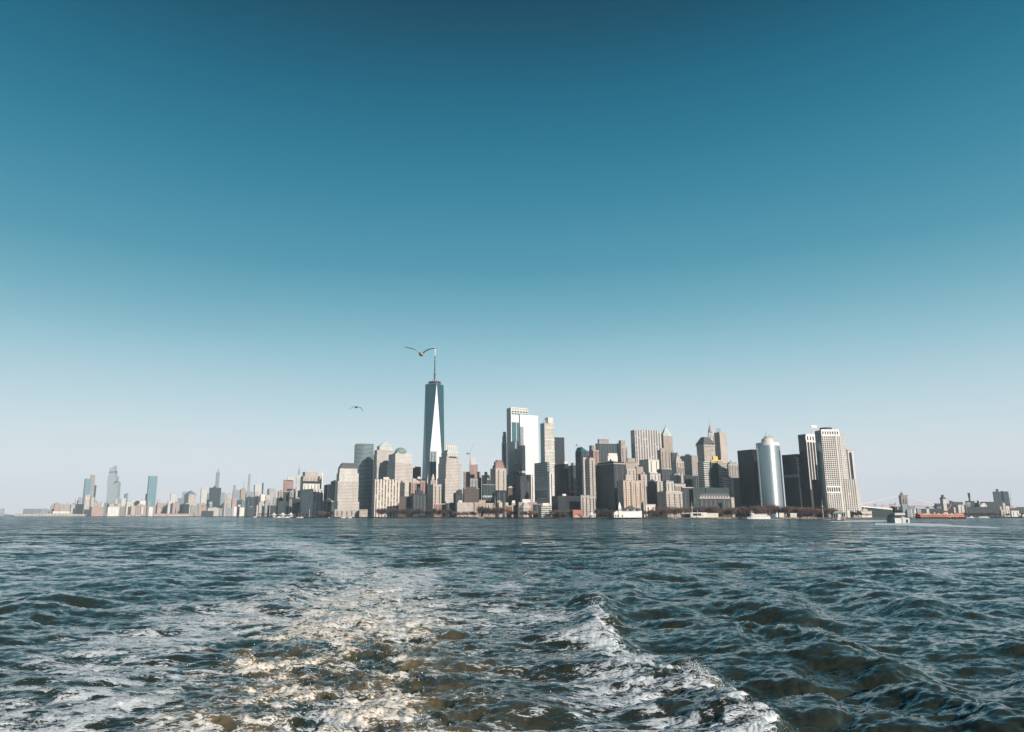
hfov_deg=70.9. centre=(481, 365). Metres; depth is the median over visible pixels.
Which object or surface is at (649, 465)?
office building
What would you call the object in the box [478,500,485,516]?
apartment block
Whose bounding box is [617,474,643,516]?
office building
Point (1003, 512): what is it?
office building
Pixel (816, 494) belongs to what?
office building
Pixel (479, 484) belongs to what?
office building
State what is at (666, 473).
office building
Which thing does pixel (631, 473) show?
office building
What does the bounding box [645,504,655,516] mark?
building
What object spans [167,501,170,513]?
office building
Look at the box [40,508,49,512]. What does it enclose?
office building
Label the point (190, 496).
skyscraper
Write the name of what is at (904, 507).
ferry terminal tower
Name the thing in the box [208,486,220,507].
skyscraper
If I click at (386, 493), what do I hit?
apartment block
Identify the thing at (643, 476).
office building
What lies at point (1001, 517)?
brooklyn ground
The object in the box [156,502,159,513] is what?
office building
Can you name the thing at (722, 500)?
office building
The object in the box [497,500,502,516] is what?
apartment block
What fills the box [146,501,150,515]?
office building
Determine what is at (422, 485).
apartment block
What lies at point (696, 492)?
office building
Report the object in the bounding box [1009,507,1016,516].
office building
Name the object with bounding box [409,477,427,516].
apartment block
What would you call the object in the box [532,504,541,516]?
office building
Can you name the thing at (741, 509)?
tree
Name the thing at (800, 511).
tree
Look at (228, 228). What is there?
sky
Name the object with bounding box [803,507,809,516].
tree
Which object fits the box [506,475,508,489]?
office building
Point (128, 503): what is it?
office building
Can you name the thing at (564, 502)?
hotel
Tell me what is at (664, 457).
skyscraper
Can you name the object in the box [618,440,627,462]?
skyscraper
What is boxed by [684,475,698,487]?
office building
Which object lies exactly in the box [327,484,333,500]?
office building
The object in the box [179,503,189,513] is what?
office building
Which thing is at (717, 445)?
skyscraper
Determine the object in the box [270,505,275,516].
office building
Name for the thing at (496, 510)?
tree
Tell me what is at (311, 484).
office building
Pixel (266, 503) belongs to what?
office building
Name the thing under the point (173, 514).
pier shed
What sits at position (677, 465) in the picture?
skyscraper
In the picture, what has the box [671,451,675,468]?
office building
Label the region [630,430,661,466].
skyscraper
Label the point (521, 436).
skyscraper
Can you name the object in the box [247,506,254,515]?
office building
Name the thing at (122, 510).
office building
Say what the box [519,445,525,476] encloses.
skyscraper
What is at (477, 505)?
apartment block
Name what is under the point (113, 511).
office building
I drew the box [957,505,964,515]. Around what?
office building
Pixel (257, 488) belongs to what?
skyscraper
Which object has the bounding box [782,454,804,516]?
skyscraper
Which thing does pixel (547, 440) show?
skyscraper
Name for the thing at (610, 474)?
office building
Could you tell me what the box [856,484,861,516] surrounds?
office building
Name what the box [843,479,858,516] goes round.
office building
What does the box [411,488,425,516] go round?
apartment block
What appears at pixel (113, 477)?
skyscraper
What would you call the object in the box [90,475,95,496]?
skyscraper
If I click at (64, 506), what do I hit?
office building
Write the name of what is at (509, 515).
apartment block
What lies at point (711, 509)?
tree
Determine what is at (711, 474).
office building
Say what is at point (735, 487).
office building
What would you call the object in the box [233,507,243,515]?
office building
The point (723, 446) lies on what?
skyscraper
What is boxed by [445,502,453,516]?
apartment block
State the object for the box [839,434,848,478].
skyscraper
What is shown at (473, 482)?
office building
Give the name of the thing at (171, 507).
office building
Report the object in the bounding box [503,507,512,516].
tree
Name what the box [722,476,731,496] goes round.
office building
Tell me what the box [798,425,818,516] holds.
skyscraper
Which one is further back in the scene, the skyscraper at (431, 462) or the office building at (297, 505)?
the office building at (297, 505)
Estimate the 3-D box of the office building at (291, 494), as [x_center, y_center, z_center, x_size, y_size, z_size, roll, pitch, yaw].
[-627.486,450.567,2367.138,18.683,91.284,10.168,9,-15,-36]
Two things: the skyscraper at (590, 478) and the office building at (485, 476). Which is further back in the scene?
the office building at (485, 476)
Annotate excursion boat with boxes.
[747,513,770,518]
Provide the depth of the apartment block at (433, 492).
1929.28 m
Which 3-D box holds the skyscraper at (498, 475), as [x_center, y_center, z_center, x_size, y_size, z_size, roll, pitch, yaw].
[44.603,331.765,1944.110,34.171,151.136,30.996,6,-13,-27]
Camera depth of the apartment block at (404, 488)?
1998.23 m
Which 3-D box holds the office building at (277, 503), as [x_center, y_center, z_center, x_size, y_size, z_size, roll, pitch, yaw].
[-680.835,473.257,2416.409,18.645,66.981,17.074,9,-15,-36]
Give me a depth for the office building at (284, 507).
2302.02 m
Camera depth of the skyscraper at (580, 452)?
1895.69 m
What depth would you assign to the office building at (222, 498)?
4927.41 m
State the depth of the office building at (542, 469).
1704.13 m
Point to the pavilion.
(363, 513)
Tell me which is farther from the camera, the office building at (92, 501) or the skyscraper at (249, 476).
the skyscraper at (249, 476)
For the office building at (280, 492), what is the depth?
2515.20 m
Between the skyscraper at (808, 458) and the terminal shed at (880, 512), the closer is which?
the skyscraper at (808, 458)
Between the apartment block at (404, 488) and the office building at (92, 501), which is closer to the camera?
the apartment block at (404, 488)
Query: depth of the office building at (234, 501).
4627.42 m
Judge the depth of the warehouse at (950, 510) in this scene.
2553.62 m
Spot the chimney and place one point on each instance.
(972, 503)
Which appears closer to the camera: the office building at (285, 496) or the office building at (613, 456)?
the office building at (613, 456)
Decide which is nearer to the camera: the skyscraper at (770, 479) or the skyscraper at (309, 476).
the skyscraper at (770, 479)
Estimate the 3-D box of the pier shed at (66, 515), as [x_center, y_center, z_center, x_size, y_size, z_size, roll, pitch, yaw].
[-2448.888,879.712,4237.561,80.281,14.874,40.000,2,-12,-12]
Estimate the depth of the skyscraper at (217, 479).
6832.23 m
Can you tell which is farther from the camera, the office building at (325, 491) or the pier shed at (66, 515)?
the pier shed at (66, 515)
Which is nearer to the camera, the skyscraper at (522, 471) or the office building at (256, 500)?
the skyscraper at (522, 471)
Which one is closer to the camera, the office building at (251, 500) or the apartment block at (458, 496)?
the apartment block at (458, 496)
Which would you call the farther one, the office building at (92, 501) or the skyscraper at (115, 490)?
the skyscraper at (115, 490)
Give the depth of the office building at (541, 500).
1624.38 m
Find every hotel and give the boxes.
[551,494,580,516]
[580,495,595,516]
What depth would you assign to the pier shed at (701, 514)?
1386.17 m
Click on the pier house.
(150, 511)
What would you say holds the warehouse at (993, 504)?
on the brooklyn ground at (1001, 517)
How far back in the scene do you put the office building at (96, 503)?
4924.52 m
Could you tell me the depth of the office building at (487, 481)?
1901.60 m
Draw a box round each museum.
[518,502,531,516]
[541,503,550,516]
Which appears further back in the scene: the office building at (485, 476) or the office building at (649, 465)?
the office building at (485, 476)
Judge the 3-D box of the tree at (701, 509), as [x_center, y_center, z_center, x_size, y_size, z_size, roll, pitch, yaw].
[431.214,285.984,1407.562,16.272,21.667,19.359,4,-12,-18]
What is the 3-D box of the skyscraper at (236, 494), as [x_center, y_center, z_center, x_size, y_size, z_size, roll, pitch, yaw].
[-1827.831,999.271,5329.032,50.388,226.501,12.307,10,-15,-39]
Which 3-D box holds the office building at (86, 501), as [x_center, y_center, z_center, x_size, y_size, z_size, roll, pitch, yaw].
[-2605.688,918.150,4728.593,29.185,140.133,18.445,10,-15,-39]
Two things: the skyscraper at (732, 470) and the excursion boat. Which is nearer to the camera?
the excursion boat
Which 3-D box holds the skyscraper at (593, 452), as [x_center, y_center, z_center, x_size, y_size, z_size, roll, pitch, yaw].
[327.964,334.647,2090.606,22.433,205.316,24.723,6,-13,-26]
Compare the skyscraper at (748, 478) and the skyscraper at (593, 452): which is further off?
the skyscraper at (593, 452)
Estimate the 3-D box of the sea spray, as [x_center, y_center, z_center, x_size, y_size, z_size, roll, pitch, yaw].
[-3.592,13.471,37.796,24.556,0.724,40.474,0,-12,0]
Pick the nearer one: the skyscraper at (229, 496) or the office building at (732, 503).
the office building at (732, 503)
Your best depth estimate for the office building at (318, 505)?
2096.13 m
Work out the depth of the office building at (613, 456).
1897.91 m
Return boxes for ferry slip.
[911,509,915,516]
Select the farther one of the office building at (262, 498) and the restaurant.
the office building at (262, 498)
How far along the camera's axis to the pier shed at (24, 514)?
4270.09 m
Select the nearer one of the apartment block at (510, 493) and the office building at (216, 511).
the apartment block at (510, 493)
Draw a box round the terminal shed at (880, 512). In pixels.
[862,506,892,516]
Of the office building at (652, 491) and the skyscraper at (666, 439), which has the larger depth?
the skyscraper at (666, 439)
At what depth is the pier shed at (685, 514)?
1395.60 m
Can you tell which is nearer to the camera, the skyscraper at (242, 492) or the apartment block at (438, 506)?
the apartment block at (438, 506)
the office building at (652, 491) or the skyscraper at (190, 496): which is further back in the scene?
the skyscraper at (190, 496)
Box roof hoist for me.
[710,456,722,461]
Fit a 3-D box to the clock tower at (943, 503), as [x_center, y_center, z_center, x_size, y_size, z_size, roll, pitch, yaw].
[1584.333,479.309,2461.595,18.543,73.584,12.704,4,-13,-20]
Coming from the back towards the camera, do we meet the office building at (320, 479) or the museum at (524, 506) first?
the office building at (320, 479)
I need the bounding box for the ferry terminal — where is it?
[906,509,911,516]
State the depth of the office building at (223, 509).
3052.27 m
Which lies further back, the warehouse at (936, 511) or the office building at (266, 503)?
the office building at (266, 503)
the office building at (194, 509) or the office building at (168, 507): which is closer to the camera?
the office building at (194, 509)
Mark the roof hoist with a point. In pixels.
(714, 458)
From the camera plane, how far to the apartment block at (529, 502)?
1674.19 m
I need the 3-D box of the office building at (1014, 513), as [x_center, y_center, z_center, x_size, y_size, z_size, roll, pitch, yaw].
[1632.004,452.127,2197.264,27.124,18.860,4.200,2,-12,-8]
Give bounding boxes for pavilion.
[359,510,367,516]
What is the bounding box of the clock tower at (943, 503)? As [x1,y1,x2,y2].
[940,495,947,513]
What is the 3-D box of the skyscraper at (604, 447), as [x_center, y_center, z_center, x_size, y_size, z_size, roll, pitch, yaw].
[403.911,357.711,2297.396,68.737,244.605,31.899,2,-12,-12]
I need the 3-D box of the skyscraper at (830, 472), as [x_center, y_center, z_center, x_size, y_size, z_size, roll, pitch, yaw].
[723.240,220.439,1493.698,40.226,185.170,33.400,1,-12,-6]
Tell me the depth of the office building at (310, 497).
2161.78 m
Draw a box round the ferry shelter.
[831,511,847,516]
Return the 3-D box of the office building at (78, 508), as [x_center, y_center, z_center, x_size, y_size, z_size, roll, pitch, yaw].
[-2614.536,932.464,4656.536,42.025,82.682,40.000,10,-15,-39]
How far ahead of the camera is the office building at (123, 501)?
4981.29 m
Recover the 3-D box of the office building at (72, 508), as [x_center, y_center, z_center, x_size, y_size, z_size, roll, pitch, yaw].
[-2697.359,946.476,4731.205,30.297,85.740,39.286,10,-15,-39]
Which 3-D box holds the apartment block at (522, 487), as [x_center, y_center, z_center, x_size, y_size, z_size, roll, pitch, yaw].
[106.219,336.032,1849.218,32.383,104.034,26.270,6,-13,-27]
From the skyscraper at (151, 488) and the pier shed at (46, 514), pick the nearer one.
the pier shed at (46, 514)
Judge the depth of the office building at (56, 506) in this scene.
4867.70 m
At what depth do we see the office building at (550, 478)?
1670.80 m
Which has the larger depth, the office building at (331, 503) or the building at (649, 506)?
the office building at (331, 503)
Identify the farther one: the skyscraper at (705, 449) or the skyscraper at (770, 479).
the skyscraper at (705, 449)
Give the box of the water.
[0,516,1023,731]
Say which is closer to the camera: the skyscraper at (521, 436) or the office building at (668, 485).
the office building at (668, 485)
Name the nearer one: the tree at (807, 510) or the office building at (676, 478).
the tree at (807, 510)
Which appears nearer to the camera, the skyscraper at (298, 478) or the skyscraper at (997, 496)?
the skyscraper at (997, 496)
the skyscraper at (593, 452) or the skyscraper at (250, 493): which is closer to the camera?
the skyscraper at (593, 452)
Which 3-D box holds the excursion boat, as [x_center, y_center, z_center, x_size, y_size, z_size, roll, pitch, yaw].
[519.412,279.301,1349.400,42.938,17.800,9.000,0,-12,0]
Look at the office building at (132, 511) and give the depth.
4418.67 m
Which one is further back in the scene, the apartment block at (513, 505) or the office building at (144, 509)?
the office building at (144, 509)
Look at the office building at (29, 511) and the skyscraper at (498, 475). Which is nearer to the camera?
the skyscraper at (498, 475)
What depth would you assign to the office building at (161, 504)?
4721.39 m
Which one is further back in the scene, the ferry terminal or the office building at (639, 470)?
the office building at (639, 470)
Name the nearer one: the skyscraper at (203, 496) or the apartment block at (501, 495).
the apartment block at (501, 495)
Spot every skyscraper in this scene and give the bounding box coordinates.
[82,479,90,503]
[89,480,92,507]
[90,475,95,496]
[106,466,118,512]
[110,481,120,503]
[146,476,157,506]
[170,492,175,503]
[184,490,196,506]
[200,487,207,505]
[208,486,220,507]
[215,469,219,487]
[226,493,231,498]
[232,485,239,499]
[239,486,245,499]
[245,491,253,496]
[247,474,250,491]
[254,482,260,493]
[267,488,276,504]
[295,462,300,497]
[300,472,318,498]
[334,463,358,508]
[354,444,373,516]
[372,442,392,516]
[387,448,412,498]
[422,348,443,488]
[428,451,435,484]
[437,450,460,503]
[444,445,456,449]
[470,458,476,477]
[490,460,505,502]
[502,432,506,474]
[507,407,527,474]
[509,441,518,486]
[519,414,538,474]
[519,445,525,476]
[520,427,523,444]
[540,417,554,495]
[554,437,564,464]
[575,447,587,495]
[582,457,587,494]
[586,455,596,516]
[588,445,598,508]
[595,439,618,462]
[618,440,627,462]
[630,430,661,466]
[657,448,670,468]
[661,422,672,452]
[671,452,684,483]
[680,454,698,482]
[695,437,715,461]
[708,419,714,447]
[714,428,720,459]
[719,432,727,461]
[727,461,738,477]
[737,449,759,516]
[756,431,785,516]
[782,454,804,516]
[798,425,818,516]
[815,427,846,516]
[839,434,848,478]
[846,450,855,481]
[993,489,1001,501]
[1001,491,1009,505]
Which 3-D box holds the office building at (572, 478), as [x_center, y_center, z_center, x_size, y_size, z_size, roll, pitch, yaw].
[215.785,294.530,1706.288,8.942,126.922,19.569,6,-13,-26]
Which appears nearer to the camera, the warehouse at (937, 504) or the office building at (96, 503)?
the warehouse at (937, 504)
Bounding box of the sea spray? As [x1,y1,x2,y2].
[187,586,797,731]
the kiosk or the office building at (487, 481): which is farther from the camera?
the office building at (487, 481)
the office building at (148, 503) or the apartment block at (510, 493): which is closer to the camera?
the apartment block at (510, 493)
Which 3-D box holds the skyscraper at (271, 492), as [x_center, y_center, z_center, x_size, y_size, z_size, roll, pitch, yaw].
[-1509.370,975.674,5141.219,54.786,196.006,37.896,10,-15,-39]
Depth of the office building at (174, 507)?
4672.49 m
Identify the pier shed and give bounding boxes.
[14,514,34,515]
[34,513,60,515]
[58,514,73,515]
[153,514,194,515]
[681,513,689,516]
[689,512,706,516]
[706,513,717,516]
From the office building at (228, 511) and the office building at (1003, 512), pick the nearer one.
the office building at (1003, 512)
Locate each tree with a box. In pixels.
[477,507,484,516]
[492,508,500,516]
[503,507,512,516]
[667,507,674,513]
[698,506,705,511]
[706,505,717,512]
[736,506,745,513]
[769,504,778,516]
[797,507,803,514]
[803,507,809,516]
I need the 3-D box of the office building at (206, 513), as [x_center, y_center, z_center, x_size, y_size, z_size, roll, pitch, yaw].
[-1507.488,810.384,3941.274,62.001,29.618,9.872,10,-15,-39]
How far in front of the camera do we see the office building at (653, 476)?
1738.69 m
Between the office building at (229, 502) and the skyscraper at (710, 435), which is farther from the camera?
the office building at (229, 502)
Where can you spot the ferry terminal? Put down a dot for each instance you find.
(908, 513)
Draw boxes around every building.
[0,508,4,515]
[23,509,40,513]
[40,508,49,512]
[53,502,59,510]
[53,511,69,513]
[59,503,69,510]
[69,503,74,513]
[74,503,83,513]
[83,495,89,513]
[84,509,89,515]
[89,506,103,515]
[90,496,94,506]
[94,501,100,506]
[103,502,106,515]
[106,506,118,515]
[108,503,120,515]
[119,505,125,515]
[121,498,125,505]
[125,501,130,515]
[130,505,135,514]
[138,504,146,515]
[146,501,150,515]
[152,505,156,515]
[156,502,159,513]
[159,502,166,513]
[165,505,172,513]
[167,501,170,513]
[170,503,179,513]
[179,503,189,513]
[190,505,197,515]
[198,503,206,515]
[201,511,213,515]
[207,507,218,515]
[219,508,231,515]
[220,492,224,507]
[222,503,226,516]
[224,499,231,507]
[231,498,236,507]
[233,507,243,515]
[236,499,248,512]
[244,499,247,515]
[245,496,254,506]
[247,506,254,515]
[254,496,260,515]
[258,501,263,515]
[260,493,265,501]
[264,500,269,515]
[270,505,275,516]
[276,496,282,516]
[277,490,282,497]
[278,501,288,516]
[283,477,293,491]
[283,491,288,500]
[288,489,294,513]
[291,496,301,516]
[301,481,319,513]
[301,489,323,516]
[314,501,323,516]
[318,476,321,488]
[323,485,327,500]
[323,497,332,516]
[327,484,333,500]
[327,500,334,516]
[334,509,358,516]
[413,467,420,478]
[463,472,469,487]
[470,478,477,487]
[477,477,481,499]
[482,472,489,483]
[482,484,494,502]
[484,477,490,483]
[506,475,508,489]
[526,475,534,501]
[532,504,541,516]
[534,462,549,501]
[537,498,547,503]
[547,471,553,509]
[554,462,568,495]
[568,463,576,495]
[595,459,625,516]
[607,453,617,461]
[613,502,641,517]
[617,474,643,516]
[625,458,637,468]
[625,469,635,479]
[635,467,642,479]
[638,472,647,516]
[640,459,658,473]
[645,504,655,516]
[647,472,660,481]
[647,479,657,516]
[656,481,662,506]
[657,491,682,516]
[659,468,671,480]
[663,480,673,490]
[670,474,680,483]
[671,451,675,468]
[674,484,685,491]
[681,487,693,509]
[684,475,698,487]
[692,487,728,507]
[697,462,727,487]
[698,493,731,516]
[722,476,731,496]
[730,497,734,516]
[731,478,741,516]
[812,480,822,516]
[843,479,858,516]
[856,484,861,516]
[860,507,871,516]
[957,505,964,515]
[1000,510,1005,516]
[1006,506,1009,516]
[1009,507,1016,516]
[1010,511,1018,516]
[1017,507,1023,516]
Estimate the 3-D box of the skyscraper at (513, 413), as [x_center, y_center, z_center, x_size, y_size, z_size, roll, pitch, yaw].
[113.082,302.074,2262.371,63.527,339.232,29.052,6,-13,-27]
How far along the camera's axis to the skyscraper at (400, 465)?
2080.80 m
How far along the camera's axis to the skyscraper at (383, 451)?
2158.01 m
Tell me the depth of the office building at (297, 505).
2292.65 m
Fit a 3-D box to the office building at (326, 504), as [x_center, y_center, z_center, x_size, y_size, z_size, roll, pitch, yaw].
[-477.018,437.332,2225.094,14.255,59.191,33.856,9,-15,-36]
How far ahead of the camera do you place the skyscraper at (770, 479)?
1552.05 m
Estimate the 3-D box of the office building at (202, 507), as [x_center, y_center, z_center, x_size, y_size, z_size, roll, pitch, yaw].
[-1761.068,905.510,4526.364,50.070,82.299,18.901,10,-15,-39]
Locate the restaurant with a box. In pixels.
[572,510,582,516]
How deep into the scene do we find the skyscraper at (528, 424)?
2095.55 m
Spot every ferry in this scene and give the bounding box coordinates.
[886,505,909,522]
[915,512,965,518]
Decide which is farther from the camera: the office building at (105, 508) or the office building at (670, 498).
the office building at (105, 508)
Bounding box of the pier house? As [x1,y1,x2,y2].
[148,507,152,515]
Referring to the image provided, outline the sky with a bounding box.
[0,0,1023,515]
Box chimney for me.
[965,493,974,506]
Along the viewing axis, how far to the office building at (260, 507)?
4125.62 m
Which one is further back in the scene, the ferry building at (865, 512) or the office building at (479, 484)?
the office building at (479, 484)
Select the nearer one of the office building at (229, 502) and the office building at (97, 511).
the office building at (97, 511)
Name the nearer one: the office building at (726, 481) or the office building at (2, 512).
the office building at (726, 481)
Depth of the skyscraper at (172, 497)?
5717.08 m
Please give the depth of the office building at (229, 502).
4833.70 m
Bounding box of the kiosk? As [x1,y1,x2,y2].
[788,513,796,516]
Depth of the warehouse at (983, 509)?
2379.75 m
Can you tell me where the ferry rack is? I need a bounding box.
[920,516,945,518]
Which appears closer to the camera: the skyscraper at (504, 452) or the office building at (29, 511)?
the skyscraper at (504, 452)
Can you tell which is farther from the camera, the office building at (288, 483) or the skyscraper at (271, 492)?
the skyscraper at (271, 492)
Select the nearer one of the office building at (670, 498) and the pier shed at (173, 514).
the office building at (670, 498)
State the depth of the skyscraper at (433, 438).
2255.48 m
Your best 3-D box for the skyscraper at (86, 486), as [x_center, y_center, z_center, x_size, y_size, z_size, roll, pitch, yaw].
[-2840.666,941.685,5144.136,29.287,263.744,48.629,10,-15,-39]
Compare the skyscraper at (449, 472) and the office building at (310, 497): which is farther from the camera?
the office building at (310, 497)
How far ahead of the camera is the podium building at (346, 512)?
1927.62 m
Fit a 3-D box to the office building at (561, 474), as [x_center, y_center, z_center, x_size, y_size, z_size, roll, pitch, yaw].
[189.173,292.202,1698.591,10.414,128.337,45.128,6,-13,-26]
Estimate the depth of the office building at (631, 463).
1844.48 m
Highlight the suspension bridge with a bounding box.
[862,492,940,508]
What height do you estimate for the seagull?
0.367 m
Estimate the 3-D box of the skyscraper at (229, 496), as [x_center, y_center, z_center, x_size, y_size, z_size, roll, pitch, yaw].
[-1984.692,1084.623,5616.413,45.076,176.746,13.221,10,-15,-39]
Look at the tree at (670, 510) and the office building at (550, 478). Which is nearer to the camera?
the tree at (670, 510)
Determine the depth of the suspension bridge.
2851.70 m
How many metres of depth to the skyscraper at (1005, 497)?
3005.47 m
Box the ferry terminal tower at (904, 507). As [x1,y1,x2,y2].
[901,504,906,514]
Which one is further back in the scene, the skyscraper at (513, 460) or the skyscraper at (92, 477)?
the skyscraper at (92, 477)
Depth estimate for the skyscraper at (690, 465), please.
1944.79 m
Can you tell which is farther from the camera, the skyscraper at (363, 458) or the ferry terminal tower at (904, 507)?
the skyscraper at (363, 458)
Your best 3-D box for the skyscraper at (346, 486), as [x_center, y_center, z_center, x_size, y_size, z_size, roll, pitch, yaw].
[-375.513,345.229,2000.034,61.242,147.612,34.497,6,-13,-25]
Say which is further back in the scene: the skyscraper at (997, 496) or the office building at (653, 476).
the skyscraper at (997, 496)
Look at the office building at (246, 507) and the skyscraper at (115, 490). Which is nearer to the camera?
the office building at (246, 507)
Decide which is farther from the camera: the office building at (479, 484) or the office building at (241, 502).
the office building at (241, 502)
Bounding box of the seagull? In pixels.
[406,347,434,355]
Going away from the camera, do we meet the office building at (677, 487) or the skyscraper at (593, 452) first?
the office building at (677, 487)
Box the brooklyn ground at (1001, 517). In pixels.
[913,517,1023,517]
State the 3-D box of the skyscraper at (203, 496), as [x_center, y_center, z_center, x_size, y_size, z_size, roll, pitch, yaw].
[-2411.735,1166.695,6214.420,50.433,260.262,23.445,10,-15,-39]
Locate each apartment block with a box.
[373,477,399,516]
[399,496,410,516]
[400,481,408,495]
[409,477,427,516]
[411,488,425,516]
[420,481,425,493]
[427,474,441,516]
[434,503,444,516]
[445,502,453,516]
[454,489,462,516]
[457,500,473,516]
[463,487,478,501]
[474,502,483,516]
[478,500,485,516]
[486,503,495,516]
[496,490,506,516]
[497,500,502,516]
[506,485,514,505]
[506,506,511,516]
[511,500,514,516]
[515,476,530,516]
[518,499,536,516]
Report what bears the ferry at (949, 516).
on the water
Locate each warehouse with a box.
[921,509,943,513]
[934,503,948,508]
[947,505,966,516]
[967,507,999,516]
[980,502,1002,509]
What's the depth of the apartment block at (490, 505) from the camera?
1699.42 m

